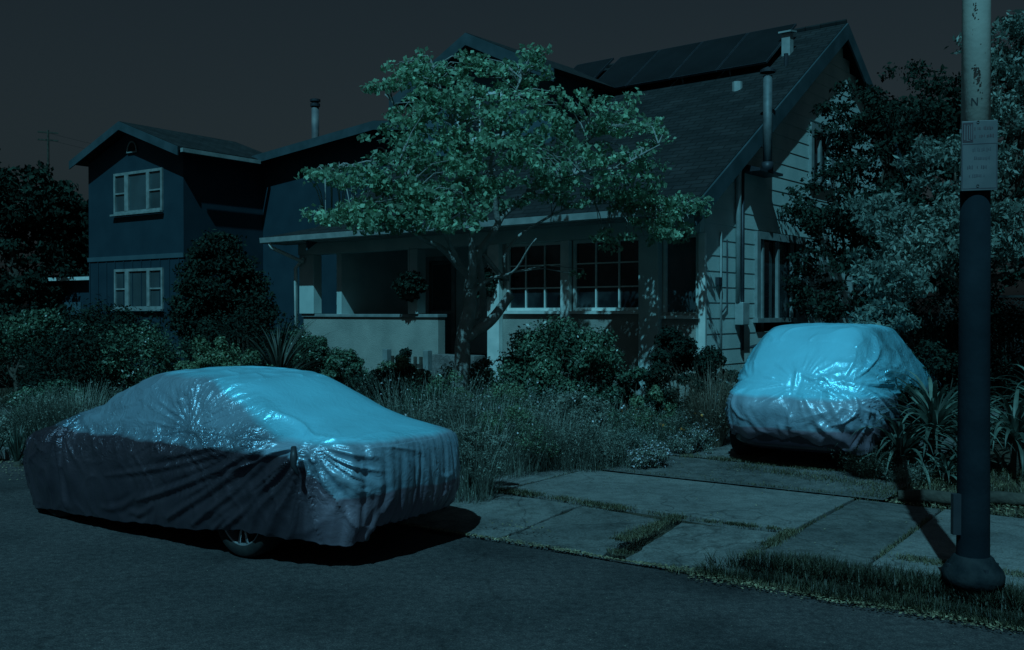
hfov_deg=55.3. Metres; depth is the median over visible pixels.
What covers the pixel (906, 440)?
agave plant
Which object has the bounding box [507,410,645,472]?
herb clump
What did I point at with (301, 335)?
porch plant
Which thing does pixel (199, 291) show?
round tree
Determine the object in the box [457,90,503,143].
window
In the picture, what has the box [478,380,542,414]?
leafy bush
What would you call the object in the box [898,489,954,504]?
curb
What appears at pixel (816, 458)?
driveway
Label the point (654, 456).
white flower bush
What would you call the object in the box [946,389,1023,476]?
agave plant
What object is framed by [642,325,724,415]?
dark shrub
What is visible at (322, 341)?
leafy bush
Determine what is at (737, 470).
leaf litter
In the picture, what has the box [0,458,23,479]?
leaf litter
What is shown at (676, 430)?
herb clump
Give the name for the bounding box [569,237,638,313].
window
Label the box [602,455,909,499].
driveway
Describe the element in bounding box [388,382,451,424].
herb mound
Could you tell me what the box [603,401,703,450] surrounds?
herb clump
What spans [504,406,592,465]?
herb mound
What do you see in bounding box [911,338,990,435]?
dark shrub
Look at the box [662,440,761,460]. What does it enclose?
driveway
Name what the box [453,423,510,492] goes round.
herb mound
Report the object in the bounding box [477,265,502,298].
hanging basket
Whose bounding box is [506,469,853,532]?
pavement slab
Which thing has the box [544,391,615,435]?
leafy bush
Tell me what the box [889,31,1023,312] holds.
dark tree
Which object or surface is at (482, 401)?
rose shrub
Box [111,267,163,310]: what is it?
window
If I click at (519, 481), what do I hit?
pavement slab
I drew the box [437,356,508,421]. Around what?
privet shrub
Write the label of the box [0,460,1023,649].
road
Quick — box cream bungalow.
[259,19,914,413]
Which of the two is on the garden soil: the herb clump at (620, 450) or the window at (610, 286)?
the herb clump at (620, 450)
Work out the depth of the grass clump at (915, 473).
9.84 m
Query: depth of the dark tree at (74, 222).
30.36 m
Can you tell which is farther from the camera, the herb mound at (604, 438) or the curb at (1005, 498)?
the herb mound at (604, 438)
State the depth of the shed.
29.93 m
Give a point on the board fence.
(957, 297)
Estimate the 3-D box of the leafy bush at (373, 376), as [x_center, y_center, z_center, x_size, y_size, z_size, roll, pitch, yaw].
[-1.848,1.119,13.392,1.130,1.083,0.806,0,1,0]
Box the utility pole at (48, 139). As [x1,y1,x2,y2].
[38,130,90,275]
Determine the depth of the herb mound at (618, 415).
12.18 m
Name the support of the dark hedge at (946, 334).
on the garden soil
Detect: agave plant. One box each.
[836,411,956,489]
[876,369,1017,471]
[916,395,1020,472]
[918,452,956,485]
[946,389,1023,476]
[990,364,1023,421]
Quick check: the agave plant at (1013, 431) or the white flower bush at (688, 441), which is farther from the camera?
the white flower bush at (688, 441)
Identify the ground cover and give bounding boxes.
[0,420,15,446]
[555,405,625,470]
[901,462,1023,517]
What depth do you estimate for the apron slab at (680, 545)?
7.62 m
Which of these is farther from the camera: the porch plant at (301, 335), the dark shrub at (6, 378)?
the dark shrub at (6, 378)
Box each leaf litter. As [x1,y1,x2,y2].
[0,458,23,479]
[397,521,1023,633]
[479,474,1016,559]
[622,449,910,491]
[849,482,1023,515]
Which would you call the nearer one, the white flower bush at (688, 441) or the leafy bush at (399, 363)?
the white flower bush at (688, 441)
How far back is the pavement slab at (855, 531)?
7.89 m
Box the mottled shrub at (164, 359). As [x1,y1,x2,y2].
[74,319,192,401]
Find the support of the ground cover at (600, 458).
on the garden soil
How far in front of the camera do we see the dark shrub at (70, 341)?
15.88 m
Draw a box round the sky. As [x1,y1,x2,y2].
[0,0,1023,313]
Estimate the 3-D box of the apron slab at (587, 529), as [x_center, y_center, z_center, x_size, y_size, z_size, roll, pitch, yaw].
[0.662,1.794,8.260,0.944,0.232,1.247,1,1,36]
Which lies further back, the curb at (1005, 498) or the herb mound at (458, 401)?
the herb mound at (458, 401)
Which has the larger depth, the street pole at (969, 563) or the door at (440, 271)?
the door at (440, 271)
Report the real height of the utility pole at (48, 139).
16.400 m
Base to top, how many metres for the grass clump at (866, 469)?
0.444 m
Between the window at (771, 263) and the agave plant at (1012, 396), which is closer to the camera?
the agave plant at (1012, 396)
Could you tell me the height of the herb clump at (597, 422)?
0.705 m
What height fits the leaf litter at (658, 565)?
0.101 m
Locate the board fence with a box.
[872,293,1023,379]
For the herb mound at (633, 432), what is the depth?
11.30 m
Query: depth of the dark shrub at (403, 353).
13.71 m
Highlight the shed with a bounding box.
[27,273,88,351]
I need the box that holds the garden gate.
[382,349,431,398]
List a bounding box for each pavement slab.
[459,462,579,493]
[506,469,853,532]
[764,499,940,569]
[873,509,1023,590]
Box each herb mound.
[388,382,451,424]
[402,389,506,430]
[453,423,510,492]
[470,403,558,469]
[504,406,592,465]
[506,384,573,422]
[545,418,631,467]
[560,405,633,434]
[600,426,663,461]
[616,405,692,443]
[666,406,729,444]
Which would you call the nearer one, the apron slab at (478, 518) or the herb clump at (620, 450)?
the apron slab at (478, 518)
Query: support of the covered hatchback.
on the driveway at (947, 438)
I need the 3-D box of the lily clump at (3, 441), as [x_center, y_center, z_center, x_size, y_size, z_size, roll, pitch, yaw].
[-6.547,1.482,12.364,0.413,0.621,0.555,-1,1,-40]
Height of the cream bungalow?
7.402 m
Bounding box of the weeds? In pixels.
[460,445,1023,577]
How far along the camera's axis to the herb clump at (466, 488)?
9.28 m
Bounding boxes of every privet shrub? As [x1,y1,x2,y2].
[425,370,473,416]
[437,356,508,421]
[490,315,630,421]
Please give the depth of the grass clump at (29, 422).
12.34 m
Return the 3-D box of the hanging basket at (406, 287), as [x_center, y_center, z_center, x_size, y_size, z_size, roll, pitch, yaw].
[-1.858,-0.920,17.892,0.744,1.018,0.626,0,1,0]
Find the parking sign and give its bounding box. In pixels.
[959,120,997,190]
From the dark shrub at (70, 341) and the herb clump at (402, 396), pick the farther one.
the dark shrub at (70, 341)
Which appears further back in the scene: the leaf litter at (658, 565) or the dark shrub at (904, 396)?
the dark shrub at (904, 396)
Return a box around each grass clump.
[0,387,98,449]
[15,378,126,426]
[822,442,916,479]
[863,454,943,487]
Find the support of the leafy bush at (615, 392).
on the garden soil
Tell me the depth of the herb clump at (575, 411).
12.41 m
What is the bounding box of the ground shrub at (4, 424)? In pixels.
[0,404,40,443]
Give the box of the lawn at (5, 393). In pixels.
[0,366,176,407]
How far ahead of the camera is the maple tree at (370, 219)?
12.53 m
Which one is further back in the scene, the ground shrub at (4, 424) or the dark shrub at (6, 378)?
the dark shrub at (6, 378)
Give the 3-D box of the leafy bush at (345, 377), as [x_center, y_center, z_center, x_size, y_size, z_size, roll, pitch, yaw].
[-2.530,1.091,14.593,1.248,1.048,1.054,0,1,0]
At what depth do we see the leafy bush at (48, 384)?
14.04 m
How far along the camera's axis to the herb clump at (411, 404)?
11.02 m
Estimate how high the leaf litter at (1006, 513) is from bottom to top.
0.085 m
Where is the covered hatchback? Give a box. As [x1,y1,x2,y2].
[724,323,940,463]
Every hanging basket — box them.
[391,270,430,302]
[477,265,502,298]
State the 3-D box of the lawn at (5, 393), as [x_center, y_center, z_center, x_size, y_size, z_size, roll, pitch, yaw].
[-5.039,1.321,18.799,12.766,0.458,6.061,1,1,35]
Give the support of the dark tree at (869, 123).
on the garden soil
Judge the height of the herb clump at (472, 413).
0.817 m
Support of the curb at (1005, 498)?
on the garden soil
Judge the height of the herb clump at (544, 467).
0.834 m
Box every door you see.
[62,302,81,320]
[430,261,450,352]
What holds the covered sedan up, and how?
on the road
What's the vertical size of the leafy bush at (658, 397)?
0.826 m
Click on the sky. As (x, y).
(247, 73)
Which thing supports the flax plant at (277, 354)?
on the garden soil
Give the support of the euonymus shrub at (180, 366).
on the garden soil
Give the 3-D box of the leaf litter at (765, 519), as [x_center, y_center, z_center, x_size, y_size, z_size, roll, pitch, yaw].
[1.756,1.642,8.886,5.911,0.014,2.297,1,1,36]
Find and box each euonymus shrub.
[145,361,197,378]
[169,335,261,371]
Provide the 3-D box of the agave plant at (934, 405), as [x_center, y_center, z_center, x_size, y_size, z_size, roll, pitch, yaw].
[4.566,1.064,10.436,1.632,1.134,1.632,0,1,0]
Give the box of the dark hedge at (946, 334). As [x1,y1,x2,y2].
[889,291,1023,408]
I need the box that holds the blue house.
[69,98,414,367]
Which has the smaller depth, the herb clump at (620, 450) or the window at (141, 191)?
the herb clump at (620, 450)
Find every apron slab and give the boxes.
[396,488,581,541]
[503,506,659,558]
[626,523,780,574]
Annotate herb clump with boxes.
[322,358,507,425]
[351,370,547,467]
[395,384,612,478]
[398,400,555,503]
[416,392,542,430]
[444,371,626,428]
[464,394,625,472]
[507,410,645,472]
[532,391,610,419]
[534,395,665,455]
[560,422,677,472]
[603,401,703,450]
[632,402,727,450]
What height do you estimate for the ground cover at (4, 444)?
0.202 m
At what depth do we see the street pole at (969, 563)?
6.19 m
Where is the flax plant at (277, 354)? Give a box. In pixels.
[226,316,340,373]
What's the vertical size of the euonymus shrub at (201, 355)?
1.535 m
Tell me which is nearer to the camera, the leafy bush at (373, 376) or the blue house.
the leafy bush at (373, 376)
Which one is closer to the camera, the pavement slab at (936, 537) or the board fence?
the pavement slab at (936, 537)
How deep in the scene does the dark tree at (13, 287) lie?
29.56 m
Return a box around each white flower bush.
[622,433,674,468]
[664,416,720,456]
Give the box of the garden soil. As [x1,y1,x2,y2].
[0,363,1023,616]
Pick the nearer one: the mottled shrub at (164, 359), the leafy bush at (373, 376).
the leafy bush at (373, 376)
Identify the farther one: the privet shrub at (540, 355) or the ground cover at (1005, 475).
the privet shrub at (540, 355)
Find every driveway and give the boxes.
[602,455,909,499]
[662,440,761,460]
[725,385,1022,454]
[748,449,925,470]
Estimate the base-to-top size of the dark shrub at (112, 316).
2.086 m
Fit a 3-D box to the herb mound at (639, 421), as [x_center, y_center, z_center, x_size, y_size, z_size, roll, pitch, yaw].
[1.777,1.319,12.436,1.092,0.570,0.675,0,1,-15]
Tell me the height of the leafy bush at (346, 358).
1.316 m
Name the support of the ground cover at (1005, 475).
on the garden soil
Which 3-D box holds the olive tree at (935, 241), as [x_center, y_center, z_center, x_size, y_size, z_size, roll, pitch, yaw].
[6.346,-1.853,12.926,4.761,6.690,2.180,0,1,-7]
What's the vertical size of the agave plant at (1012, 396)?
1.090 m
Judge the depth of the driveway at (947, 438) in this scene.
11.92 m
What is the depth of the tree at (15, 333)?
16.88 m
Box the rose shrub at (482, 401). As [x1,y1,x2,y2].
[460,393,519,423]
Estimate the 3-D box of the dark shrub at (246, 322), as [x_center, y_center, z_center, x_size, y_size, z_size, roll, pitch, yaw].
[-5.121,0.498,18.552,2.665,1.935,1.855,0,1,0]
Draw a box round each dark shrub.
[0,299,115,388]
[10,317,138,401]
[37,294,169,375]
[174,301,304,367]
[383,347,415,406]
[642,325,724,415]
[898,383,928,458]
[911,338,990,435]
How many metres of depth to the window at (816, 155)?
17.75 m
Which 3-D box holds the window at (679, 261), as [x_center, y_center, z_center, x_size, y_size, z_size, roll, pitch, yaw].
[2.530,-0.725,14.611,0.700,1.260,0.150,1,1,39]
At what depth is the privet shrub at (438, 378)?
12.59 m
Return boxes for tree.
[0,148,88,349]
[0,307,92,391]
[13,175,88,304]
[163,227,285,364]
[294,42,713,394]
[777,59,1023,337]
[833,7,1023,335]
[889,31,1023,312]
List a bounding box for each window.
[110,167,163,216]
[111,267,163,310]
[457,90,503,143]
[503,241,559,313]
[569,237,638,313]
[660,234,699,318]
[753,231,807,322]
[808,122,836,189]
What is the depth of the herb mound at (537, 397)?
12.46 m
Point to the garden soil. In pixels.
(994, 461)
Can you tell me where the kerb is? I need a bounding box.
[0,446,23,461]
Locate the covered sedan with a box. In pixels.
[23,366,460,556]
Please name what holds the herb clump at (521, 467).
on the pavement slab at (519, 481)
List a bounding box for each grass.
[650,359,742,447]
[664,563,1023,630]
[684,546,1023,631]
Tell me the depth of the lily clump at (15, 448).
11.98 m
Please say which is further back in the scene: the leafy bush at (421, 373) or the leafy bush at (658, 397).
the leafy bush at (421, 373)
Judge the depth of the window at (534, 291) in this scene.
16.40 m
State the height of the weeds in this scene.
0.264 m
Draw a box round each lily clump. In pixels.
[0,420,11,452]
[0,425,26,466]
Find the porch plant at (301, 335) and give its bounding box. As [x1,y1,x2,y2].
[269,321,330,371]
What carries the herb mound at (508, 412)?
on the garden soil
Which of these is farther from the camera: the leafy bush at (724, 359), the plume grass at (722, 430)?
the leafy bush at (724, 359)
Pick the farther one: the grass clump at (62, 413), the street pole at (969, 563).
the grass clump at (62, 413)
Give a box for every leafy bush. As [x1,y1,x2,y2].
[5,378,92,425]
[284,336,343,372]
[320,348,368,390]
[320,364,368,388]
[351,368,412,410]
[371,355,418,406]
[398,369,445,413]
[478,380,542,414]
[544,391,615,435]
[595,366,663,413]
[628,384,677,429]
[687,355,738,405]
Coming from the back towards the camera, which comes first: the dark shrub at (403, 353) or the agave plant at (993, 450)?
the dark shrub at (403, 353)
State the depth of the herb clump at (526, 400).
12.02 m
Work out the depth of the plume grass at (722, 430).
11.96 m
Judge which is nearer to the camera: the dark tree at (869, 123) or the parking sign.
the parking sign
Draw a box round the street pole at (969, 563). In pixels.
[941,0,1005,604]
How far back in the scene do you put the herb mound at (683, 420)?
12.22 m

